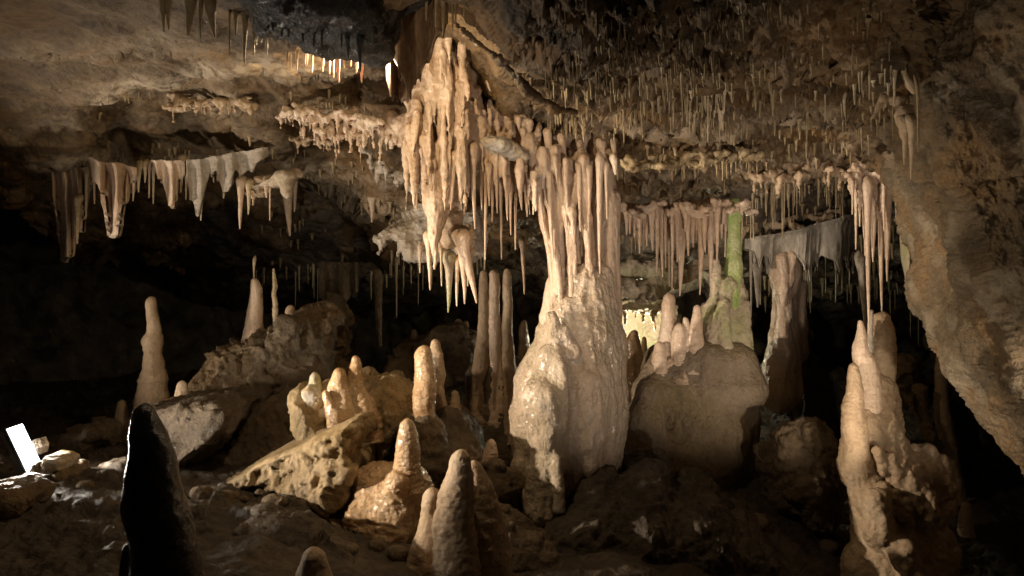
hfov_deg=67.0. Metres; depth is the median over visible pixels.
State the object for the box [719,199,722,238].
stalactite
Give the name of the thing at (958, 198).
wall
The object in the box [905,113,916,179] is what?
stalactite
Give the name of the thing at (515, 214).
stalactite
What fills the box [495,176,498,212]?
stalactite
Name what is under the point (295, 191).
stalactite
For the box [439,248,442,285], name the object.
stalactite
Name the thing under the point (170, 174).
stone curtain
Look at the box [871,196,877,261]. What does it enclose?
stalactite
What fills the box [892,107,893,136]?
soda straw
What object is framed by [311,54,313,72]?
stalactite
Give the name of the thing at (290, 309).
stalagmite
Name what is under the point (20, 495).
boulder
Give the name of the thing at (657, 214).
stalactite
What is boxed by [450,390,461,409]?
stalagmite
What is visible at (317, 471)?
boulder
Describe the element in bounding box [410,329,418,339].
stalagmite
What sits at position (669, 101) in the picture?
soda straw
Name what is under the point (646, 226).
stalactite
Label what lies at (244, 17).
stalactite
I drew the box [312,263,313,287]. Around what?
soda straw
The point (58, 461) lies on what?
stone
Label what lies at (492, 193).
stalactite
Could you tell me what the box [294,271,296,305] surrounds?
soda straw
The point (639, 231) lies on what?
stalactite
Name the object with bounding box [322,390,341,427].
stalagmite
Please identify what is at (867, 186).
stalactite
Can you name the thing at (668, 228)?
stalactite
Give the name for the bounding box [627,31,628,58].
soda straw
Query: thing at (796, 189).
soda straw
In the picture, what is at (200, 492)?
loose stone
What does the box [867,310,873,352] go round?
stalagmite
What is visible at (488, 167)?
stalactite
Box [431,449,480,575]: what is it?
stalagmite
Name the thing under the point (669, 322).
stalagmite
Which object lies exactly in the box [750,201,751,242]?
soda straw
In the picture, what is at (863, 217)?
stalactite
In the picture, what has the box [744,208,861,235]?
dripstone fringe
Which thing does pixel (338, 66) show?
stalactite
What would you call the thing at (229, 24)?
stalactite
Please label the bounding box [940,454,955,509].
stalagmite
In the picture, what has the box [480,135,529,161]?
rock
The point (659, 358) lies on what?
stalagmite
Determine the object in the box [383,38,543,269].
flowstone drapery
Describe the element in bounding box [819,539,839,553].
loose stone
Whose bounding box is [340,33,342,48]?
stalactite
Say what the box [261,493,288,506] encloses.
loose stone
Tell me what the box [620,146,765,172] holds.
dripstone fringe
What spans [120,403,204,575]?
stalagmite
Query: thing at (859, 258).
stalactite
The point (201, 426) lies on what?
boulder
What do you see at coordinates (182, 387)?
stalagmite
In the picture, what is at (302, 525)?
rock ledge
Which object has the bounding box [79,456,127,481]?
rock ledge
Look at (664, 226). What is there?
stalactite
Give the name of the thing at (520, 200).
stalactite
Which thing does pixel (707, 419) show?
flowstone mound
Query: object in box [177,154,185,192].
stalactite
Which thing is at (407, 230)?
rock shelf
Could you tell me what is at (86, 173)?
stalactite
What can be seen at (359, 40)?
stalactite
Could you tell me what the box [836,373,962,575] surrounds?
flowstone mound
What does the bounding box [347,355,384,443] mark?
stalagmite
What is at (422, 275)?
soda straw
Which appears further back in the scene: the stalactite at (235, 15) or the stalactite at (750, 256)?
the stalactite at (750, 256)
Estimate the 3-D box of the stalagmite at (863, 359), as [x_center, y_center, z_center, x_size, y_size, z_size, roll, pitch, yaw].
[2.263,0.631,4.919,0.214,0.855,0.200,0,0,0]
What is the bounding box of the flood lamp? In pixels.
[0,423,39,474]
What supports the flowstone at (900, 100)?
attached to the cave ceiling at (68, 68)
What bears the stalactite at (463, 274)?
hanging from the flowstone at (454, 220)
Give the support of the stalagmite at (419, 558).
on the cave floor
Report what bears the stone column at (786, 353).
on the cave floor
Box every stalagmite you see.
[114,400,129,442]
[118,543,129,575]
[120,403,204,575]
[129,296,169,419]
[174,380,188,395]
[241,278,263,342]
[285,305,294,314]
[295,546,332,575]
[308,372,322,390]
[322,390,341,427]
[324,368,353,427]
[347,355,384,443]
[393,418,425,494]
[406,487,438,575]
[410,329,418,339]
[412,345,436,418]
[430,339,446,410]
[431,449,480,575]
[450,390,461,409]
[468,270,488,423]
[471,460,514,575]
[482,439,497,461]
[487,269,502,427]
[501,268,516,444]
[517,320,529,359]
[626,330,642,404]
[641,336,646,356]
[651,341,667,376]
[657,293,677,355]
[666,359,672,368]
[670,323,688,384]
[683,317,689,352]
[688,305,703,374]
[840,363,874,473]
[852,320,883,413]
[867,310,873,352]
[872,312,896,381]
[911,443,920,451]
[923,444,938,498]
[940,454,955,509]
[957,501,975,537]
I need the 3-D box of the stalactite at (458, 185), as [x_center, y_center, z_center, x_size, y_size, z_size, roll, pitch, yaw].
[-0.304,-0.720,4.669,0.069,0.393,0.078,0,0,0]
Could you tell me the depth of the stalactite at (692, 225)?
5.39 m
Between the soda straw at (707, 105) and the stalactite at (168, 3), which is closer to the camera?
the stalactite at (168, 3)
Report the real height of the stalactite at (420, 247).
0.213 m
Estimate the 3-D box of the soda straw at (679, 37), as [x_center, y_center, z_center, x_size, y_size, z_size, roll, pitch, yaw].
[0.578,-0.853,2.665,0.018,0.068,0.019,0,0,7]
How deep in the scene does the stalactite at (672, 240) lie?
5.33 m
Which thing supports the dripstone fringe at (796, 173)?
hanging from the cave ceiling at (68, 68)
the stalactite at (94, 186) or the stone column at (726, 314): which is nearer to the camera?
the stalactite at (94, 186)
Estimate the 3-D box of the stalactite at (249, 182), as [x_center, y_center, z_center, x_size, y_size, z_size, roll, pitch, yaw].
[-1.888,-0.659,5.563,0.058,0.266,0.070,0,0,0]
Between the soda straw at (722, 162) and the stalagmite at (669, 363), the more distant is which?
the stalagmite at (669, 363)
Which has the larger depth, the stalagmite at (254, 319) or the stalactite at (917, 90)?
the stalagmite at (254, 319)
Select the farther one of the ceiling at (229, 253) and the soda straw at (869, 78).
the ceiling at (229, 253)
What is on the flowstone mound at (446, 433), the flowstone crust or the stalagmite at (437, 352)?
the stalagmite at (437, 352)
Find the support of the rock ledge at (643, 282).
attached to the ceiling at (229, 253)
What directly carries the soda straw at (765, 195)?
hanging from the cave ceiling at (68, 68)
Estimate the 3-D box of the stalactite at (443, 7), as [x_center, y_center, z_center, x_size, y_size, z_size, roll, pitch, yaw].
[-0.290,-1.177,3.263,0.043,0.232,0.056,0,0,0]
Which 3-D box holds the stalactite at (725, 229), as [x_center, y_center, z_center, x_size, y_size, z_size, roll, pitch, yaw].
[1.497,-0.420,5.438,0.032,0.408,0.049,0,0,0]
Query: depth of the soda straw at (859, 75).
3.29 m
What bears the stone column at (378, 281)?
on the cave floor
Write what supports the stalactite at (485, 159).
hanging from the flowstone drapery at (448, 106)
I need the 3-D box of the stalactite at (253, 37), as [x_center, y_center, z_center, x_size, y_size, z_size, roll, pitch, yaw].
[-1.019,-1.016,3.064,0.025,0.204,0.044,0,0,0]
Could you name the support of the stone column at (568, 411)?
on the cave floor
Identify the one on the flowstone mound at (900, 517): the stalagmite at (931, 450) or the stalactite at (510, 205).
the stalagmite at (931, 450)
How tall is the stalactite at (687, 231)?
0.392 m
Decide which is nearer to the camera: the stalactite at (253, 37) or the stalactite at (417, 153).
the stalactite at (253, 37)
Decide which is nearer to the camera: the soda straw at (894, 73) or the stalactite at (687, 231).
the soda straw at (894, 73)
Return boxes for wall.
[0,209,932,385]
[870,0,1023,474]
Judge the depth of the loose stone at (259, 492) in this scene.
4.19 m
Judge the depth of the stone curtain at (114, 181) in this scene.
5.43 m
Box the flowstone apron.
[478,456,565,572]
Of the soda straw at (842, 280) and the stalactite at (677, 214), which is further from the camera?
the soda straw at (842, 280)
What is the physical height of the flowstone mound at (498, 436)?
0.934 m
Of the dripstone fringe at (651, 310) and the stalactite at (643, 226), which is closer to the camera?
the stalactite at (643, 226)
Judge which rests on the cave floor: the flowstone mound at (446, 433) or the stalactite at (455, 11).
the flowstone mound at (446, 433)
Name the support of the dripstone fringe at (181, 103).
hanging from the cave ceiling at (68, 68)
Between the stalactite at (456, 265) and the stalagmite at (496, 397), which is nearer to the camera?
the stalactite at (456, 265)
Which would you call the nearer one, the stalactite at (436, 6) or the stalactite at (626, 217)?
the stalactite at (436, 6)
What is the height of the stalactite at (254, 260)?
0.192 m
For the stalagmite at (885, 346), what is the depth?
4.94 m
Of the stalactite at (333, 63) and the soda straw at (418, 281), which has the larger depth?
the soda straw at (418, 281)
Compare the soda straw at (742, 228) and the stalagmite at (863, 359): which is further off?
the soda straw at (742, 228)
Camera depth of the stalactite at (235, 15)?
3.05 m
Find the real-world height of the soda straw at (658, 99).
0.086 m
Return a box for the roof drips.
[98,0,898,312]
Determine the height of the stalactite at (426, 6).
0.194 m
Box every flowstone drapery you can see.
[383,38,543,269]
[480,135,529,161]
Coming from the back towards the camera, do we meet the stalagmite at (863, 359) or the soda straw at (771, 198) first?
the soda straw at (771, 198)
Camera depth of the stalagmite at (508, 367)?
5.85 m
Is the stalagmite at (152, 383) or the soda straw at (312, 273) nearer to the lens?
the stalagmite at (152, 383)
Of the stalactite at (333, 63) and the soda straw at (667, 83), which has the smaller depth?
the soda straw at (667, 83)
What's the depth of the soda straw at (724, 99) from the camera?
3.63 m
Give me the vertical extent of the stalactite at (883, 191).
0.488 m
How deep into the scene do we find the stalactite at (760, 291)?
6.67 m
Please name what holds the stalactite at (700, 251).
hanging from the stone curtain at (724, 217)
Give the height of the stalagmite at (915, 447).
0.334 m
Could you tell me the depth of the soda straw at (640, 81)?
3.57 m
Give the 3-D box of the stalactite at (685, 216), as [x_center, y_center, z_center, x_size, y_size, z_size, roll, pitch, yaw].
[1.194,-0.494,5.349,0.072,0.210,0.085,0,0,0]
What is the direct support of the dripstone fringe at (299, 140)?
hanging from the cave ceiling at (68, 68)
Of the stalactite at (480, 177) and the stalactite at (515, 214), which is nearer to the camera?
the stalactite at (480, 177)
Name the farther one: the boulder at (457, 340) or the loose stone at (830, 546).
the boulder at (457, 340)
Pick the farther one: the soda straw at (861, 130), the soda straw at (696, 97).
the soda straw at (861, 130)
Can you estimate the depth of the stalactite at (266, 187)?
5.54 m
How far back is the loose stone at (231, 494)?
4.09 m
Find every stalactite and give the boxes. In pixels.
[74,193,83,243]
[84,164,89,217]
[93,180,95,203]
[132,182,134,200]
[135,159,143,192]
[143,159,148,182]
[148,159,151,197]
[152,165,154,203]
[158,0,165,31]
[165,0,171,29]
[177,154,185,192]
[183,0,197,35]
[185,155,189,199]
[198,0,203,38]
[203,0,216,37]
[228,10,231,55]
[233,11,237,36]
[236,175,246,228]
[241,12,248,62]
[245,178,253,214]
[251,23,254,55]
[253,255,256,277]
[263,175,270,197]
[265,38,267,54]
[269,186,270,219]
[283,181,295,235]
[290,51,292,67]
[293,179,299,211]
[295,50,298,70]
[303,53,305,67]
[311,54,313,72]
[312,32,315,47]
[320,29,323,46]
[332,60,334,77]
[337,59,340,82]
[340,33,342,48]
[344,32,350,57]
[356,33,364,71]
[360,63,363,82]
[366,196,375,221]
[371,26,375,43]
[416,142,419,180]
[417,242,422,272]
[423,230,431,289]
[425,1,427,20]
[435,0,437,26]
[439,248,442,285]
[440,0,445,34]
[443,249,455,312]
[450,150,455,209]
[451,3,453,30]
[451,227,476,302]
[454,4,457,24]
[454,254,459,306]
[456,141,466,200]
[458,253,466,303]
[468,140,477,228]
[478,160,483,209]
[483,156,488,259]
[485,162,492,205]
[491,175,494,221]
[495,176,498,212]
[499,180,502,259]
[505,175,510,220]
[509,180,512,234]
[514,187,517,249]
[515,178,523,209]
[519,236,525,293]
[523,181,527,216]
[623,202,629,234]
[629,202,632,233]
[631,202,636,237]
[638,219,642,253]
[642,219,644,249]
[643,203,648,245]
[648,203,654,250]
[655,205,660,272]
[659,206,666,276]
[663,208,666,267]
[667,203,670,285]
[670,202,674,290]
[672,203,680,261]
[674,198,685,295]
[681,211,687,230]
[685,200,690,255]
[688,199,697,246]
[697,199,703,294]
[698,199,710,252]
[704,197,713,280]
[713,207,720,261]
[713,223,714,243]
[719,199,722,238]
[724,224,726,256]
[749,250,752,316]
[752,261,762,307]
[759,276,760,304]
[764,256,768,273]
[849,177,854,214]
[850,250,855,273]
[854,181,857,249]
[854,250,866,331]
[857,181,861,226]
[862,173,873,333]
[862,192,864,238]
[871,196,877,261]
[878,184,883,311]
[881,183,885,231]
[885,188,891,280]
[896,115,907,164]
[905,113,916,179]
[913,75,919,151]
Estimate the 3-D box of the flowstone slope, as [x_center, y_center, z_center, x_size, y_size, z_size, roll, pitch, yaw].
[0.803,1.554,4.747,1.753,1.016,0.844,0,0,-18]
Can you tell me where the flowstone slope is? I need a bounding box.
[544,447,781,575]
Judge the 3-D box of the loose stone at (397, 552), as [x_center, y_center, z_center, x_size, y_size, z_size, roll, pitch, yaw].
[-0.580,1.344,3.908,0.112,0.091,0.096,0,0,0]
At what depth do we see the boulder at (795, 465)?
5.25 m
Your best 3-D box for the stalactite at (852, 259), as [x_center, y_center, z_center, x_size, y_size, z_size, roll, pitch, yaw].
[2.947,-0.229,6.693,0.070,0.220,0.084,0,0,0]
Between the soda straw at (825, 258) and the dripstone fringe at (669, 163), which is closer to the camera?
the dripstone fringe at (669, 163)
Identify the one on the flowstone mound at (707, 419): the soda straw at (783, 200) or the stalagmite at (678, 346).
the stalagmite at (678, 346)
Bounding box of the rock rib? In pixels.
[454,21,577,114]
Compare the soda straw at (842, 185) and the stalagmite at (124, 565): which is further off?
the soda straw at (842, 185)
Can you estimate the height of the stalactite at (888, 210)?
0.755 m
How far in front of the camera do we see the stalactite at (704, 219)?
5.35 m
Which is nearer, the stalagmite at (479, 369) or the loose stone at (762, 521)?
the loose stone at (762, 521)
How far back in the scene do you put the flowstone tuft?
5.50 m
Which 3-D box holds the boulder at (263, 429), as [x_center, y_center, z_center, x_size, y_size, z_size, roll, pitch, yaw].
[-1.847,1.122,5.775,0.880,0.844,1.170,0,0,0]
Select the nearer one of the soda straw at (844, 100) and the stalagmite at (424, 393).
the soda straw at (844, 100)
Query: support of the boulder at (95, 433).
on the cave floor
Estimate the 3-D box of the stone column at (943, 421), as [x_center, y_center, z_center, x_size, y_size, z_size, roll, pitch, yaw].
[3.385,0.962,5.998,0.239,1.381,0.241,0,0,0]
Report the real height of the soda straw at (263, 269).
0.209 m
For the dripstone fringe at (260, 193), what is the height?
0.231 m
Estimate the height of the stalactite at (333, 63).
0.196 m
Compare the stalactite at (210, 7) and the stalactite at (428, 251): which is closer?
the stalactite at (210, 7)
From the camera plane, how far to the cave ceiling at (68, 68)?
4.20 m
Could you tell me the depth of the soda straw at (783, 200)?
5.56 m
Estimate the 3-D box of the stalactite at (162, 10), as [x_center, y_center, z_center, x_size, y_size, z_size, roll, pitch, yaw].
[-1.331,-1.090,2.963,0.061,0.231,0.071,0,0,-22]
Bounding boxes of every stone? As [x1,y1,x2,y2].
[18,459,89,481]
[29,450,79,473]
[31,436,48,454]
[76,480,94,488]
[189,486,213,498]
[223,490,239,499]
[238,495,248,501]
[254,489,267,496]
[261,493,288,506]
[345,542,358,554]
[368,536,385,551]
[386,544,407,560]
[751,513,769,529]
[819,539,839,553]
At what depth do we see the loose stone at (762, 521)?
5.13 m
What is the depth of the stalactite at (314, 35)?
2.78 m
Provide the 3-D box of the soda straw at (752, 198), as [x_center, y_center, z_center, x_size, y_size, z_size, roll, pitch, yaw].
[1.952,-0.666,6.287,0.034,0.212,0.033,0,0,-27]
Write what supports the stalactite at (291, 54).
hanging from the cave ceiling at (68, 68)
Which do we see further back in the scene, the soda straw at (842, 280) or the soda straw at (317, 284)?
the soda straw at (317, 284)
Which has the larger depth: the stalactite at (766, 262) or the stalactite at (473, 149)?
the stalactite at (766, 262)
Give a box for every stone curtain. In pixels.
[51,166,92,262]
[87,157,138,238]
[151,159,185,208]
[186,147,267,216]
[318,262,358,301]
[654,204,727,239]
[744,213,854,282]
[900,236,911,281]
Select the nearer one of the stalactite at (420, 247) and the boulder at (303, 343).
the stalactite at (420, 247)
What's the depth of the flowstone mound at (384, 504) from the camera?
4.08 m
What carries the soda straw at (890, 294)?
hanging from the ceiling at (229, 253)
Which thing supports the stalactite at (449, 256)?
hanging from the flowstone at (454, 220)
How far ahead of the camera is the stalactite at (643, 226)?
5.42 m
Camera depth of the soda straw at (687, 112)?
3.74 m
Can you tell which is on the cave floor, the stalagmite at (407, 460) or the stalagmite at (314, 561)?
the stalagmite at (314, 561)
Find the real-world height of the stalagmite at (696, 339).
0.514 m
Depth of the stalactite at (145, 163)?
5.54 m
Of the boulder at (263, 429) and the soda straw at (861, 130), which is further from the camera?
the boulder at (263, 429)
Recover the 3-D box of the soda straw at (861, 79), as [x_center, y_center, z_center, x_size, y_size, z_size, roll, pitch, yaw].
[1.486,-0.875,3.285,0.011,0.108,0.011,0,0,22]
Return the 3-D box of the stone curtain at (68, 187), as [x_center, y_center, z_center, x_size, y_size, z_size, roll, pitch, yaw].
[-3.205,-0.553,5.742,0.399,0.728,0.354,0,0,0]
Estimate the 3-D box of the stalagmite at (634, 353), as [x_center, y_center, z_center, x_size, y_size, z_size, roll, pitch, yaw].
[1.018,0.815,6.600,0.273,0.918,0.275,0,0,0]
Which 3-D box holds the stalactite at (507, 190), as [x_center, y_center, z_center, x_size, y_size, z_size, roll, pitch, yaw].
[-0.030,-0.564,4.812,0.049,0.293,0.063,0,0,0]
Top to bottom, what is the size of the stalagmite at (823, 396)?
1.075 m
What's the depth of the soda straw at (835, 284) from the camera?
8.43 m
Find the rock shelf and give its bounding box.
[372,200,490,263]
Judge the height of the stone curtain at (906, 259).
0.471 m
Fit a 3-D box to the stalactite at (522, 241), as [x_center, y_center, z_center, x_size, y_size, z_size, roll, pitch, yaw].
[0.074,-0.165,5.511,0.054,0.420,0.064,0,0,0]
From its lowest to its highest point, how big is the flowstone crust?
0.300 m
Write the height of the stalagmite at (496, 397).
1.406 m
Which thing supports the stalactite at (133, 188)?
hanging from the stone curtain at (114, 181)
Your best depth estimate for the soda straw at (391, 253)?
7.78 m
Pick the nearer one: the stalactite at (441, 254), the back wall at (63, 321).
the stalactite at (441, 254)
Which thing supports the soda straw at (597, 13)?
hanging from the cave ceiling at (68, 68)
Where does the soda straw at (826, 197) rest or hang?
hanging from the cave ceiling at (68, 68)
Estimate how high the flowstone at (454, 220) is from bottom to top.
0.363 m
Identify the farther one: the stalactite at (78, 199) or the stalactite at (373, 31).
the stalactite at (78, 199)
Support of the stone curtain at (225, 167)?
hanging from the cave ceiling at (68, 68)
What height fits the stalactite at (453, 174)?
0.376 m
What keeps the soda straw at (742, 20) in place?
hanging from the cave ceiling at (68, 68)
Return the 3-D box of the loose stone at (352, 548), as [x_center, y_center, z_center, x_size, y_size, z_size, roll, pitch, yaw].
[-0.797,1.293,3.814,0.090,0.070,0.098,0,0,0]
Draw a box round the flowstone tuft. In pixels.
[245,168,303,198]
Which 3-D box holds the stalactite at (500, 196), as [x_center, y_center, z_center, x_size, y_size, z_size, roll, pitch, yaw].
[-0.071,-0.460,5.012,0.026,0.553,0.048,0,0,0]
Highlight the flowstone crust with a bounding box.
[301,384,321,407]
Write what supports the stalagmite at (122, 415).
on the cave floor
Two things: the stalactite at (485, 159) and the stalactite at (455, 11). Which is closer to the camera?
the stalactite at (455, 11)
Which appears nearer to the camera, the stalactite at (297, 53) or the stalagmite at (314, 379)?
the stalactite at (297, 53)
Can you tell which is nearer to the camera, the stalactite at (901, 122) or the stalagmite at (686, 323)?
the stalactite at (901, 122)
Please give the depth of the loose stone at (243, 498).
4.10 m
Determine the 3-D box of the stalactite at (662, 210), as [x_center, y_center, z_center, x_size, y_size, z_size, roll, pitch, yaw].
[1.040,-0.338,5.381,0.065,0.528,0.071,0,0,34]
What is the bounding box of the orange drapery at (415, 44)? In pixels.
[386,0,447,102]
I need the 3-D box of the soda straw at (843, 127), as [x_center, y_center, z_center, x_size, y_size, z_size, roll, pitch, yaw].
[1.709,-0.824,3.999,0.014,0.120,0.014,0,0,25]
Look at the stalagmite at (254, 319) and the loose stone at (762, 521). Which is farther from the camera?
the stalagmite at (254, 319)
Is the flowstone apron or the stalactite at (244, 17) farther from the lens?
the flowstone apron
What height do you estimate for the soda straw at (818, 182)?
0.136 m
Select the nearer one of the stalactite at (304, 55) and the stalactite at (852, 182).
the stalactite at (304, 55)
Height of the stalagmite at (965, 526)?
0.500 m
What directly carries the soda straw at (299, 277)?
hanging from the ceiling at (229, 253)
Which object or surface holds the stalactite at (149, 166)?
hanging from the cave ceiling at (68, 68)
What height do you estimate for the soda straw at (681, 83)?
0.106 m
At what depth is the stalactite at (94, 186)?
5.54 m
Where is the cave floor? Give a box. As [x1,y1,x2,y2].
[0,361,1023,575]
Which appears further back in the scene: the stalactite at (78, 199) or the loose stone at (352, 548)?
the stalactite at (78, 199)
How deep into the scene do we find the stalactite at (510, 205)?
4.85 m
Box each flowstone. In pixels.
[438,207,475,257]
[871,68,916,143]
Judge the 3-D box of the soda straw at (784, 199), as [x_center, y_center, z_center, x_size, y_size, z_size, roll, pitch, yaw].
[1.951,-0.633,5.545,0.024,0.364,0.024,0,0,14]
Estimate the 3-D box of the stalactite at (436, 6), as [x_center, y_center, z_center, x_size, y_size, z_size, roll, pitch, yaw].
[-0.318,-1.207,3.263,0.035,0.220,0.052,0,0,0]
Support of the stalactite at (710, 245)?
hanging from the stone curtain at (724, 217)
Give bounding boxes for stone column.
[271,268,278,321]
[373,268,382,345]
[508,126,628,527]
[701,198,753,349]
[761,227,808,413]
[933,354,966,504]
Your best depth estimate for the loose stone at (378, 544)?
3.94 m
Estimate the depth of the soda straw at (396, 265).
7.88 m
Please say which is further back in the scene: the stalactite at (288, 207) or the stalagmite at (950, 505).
the stalactite at (288, 207)
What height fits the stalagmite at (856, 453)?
0.672 m
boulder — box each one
[0,474,56,519]
[44,416,121,452]
[127,384,273,467]
[188,292,354,394]
[203,384,294,465]
[226,412,379,517]
[287,366,413,459]
[382,322,476,391]
[753,416,847,534]
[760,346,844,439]
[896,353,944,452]
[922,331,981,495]
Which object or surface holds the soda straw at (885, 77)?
hanging from the cave ceiling at (68, 68)
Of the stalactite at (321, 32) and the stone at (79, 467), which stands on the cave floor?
the stone at (79, 467)
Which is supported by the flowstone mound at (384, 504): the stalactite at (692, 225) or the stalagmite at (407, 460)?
the stalagmite at (407, 460)
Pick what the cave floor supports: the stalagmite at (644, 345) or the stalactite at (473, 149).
the stalagmite at (644, 345)
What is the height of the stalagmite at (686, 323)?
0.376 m
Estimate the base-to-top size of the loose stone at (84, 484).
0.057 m
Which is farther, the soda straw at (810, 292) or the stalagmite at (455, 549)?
the soda straw at (810, 292)
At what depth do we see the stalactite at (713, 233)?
5.40 m
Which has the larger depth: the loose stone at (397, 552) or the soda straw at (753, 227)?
the soda straw at (753, 227)
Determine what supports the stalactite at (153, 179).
hanging from the stone curtain at (170, 174)
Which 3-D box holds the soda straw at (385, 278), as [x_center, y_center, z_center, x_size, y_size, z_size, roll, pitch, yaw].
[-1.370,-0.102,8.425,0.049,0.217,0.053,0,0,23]
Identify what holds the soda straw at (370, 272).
hanging from the ceiling at (229, 253)
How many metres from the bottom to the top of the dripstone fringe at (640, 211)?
0.179 m
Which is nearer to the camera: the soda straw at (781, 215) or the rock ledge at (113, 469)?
the rock ledge at (113, 469)
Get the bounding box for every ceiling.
[0,0,959,282]
[180,185,924,351]
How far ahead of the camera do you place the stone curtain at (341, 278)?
8.10 m
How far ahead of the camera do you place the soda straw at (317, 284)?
9.31 m
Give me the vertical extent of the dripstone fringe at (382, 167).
0.338 m
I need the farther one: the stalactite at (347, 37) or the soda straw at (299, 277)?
the soda straw at (299, 277)
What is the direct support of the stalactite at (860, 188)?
hanging from the dripstone fringe at (857, 172)
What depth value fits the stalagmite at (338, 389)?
4.74 m
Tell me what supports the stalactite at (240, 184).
hanging from the stone curtain at (225, 167)
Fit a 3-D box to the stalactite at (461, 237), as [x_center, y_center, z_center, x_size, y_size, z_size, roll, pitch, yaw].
[-0.315,-0.143,4.858,0.150,0.480,0.132,0,0,41]
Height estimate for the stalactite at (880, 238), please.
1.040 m
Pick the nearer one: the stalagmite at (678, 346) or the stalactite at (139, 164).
the stalactite at (139, 164)
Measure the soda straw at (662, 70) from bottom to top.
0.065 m
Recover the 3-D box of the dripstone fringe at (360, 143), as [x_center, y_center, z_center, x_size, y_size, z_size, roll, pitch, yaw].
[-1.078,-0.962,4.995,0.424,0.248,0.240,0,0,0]
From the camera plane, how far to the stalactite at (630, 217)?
5.33 m
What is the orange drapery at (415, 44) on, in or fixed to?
hanging from the cave ceiling at (68, 68)
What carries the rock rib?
attached to the cave ceiling at (68, 68)
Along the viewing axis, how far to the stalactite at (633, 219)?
5.35 m
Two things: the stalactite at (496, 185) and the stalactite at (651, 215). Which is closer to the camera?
the stalactite at (496, 185)
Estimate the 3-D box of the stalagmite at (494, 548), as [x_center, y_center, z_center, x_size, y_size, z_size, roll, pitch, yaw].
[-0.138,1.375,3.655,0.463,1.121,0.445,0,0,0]
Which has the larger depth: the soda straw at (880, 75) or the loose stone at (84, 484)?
the loose stone at (84, 484)
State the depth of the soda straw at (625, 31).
2.39 m
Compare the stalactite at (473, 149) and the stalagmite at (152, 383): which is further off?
the stalagmite at (152, 383)
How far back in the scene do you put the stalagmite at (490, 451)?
4.67 m
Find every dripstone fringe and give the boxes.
[162,92,257,122]
[244,174,271,204]
[275,102,384,148]
[289,133,333,153]
[312,121,371,158]
[361,147,420,193]
[374,122,404,162]
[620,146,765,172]
[621,198,758,223]
[622,299,661,330]
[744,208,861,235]
[747,160,852,197]
[843,162,882,221]
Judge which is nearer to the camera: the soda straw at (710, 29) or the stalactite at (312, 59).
the soda straw at (710, 29)
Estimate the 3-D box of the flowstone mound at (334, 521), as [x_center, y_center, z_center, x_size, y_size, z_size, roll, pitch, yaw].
[-0.996,1.263,4.219,0.300,0.234,0.234,0,0,0]
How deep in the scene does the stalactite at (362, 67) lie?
3.63 m
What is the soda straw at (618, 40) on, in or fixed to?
hanging from the cave ceiling at (68, 68)
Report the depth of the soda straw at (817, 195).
5.74 m
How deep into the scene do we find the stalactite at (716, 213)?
5.37 m
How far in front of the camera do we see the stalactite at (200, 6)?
2.94 m
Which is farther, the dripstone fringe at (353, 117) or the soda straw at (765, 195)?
the soda straw at (765, 195)
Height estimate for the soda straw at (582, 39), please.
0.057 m
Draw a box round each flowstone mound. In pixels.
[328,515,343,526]
[341,460,434,543]
[384,396,486,489]
[462,355,521,466]
[624,338,768,484]
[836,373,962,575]
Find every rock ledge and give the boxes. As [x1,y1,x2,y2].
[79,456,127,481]
[187,482,363,563]
[620,253,714,304]
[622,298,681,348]
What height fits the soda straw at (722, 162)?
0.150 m
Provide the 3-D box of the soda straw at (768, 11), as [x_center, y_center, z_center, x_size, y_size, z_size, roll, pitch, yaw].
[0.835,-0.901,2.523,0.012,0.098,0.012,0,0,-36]
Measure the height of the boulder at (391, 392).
0.530 m
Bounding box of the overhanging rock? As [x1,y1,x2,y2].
[236,0,431,67]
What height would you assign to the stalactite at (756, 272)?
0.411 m
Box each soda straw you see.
[262,267,264,282]
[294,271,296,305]
[298,266,299,290]
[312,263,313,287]
[317,268,317,301]
[369,271,372,298]
[384,270,386,288]
[390,250,392,277]
[395,256,397,317]
[417,266,418,301]
[422,265,423,288]
[580,35,583,51]
[595,10,599,38]
[617,29,619,51]
[624,29,627,40]
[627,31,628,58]
[639,77,641,95]
[657,96,660,113]
[660,67,663,83]
[665,75,669,101]
[669,92,670,112]
[678,29,681,49]
[680,71,683,96]
[686,98,688,121]
[695,96,697,111]
[706,99,708,137]
[709,25,712,49]
[721,158,724,180]
[723,90,725,111]
[741,19,744,40]
[741,217,742,238]
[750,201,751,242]
[751,193,753,218]
[752,214,753,241]
[764,182,766,210]
[767,0,768,26]
[770,183,772,216]
[772,203,773,228]
[780,193,782,239]
[782,188,783,215]
[783,184,785,219]
[792,189,793,225]
[795,186,797,218]
[810,271,810,313]
[811,262,812,301]
[816,181,818,206]
[817,179,820,196]
[824,257,826,292]
[825,188,827,205]
[834,176,837,205]
[835,269,836,302]
[841,182,843,220]
[841,266,842,290]
[842,92,846,114]
[842,119,843,137]
[852,84,856,104]
[857,72,860,91]
[860,127,862,148]
[861,71,862,90]
[868,71,870,99]
[878,73,883,83]
[884,69,885,85]
[888,290,891,313]
[892,70,896,106]
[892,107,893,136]

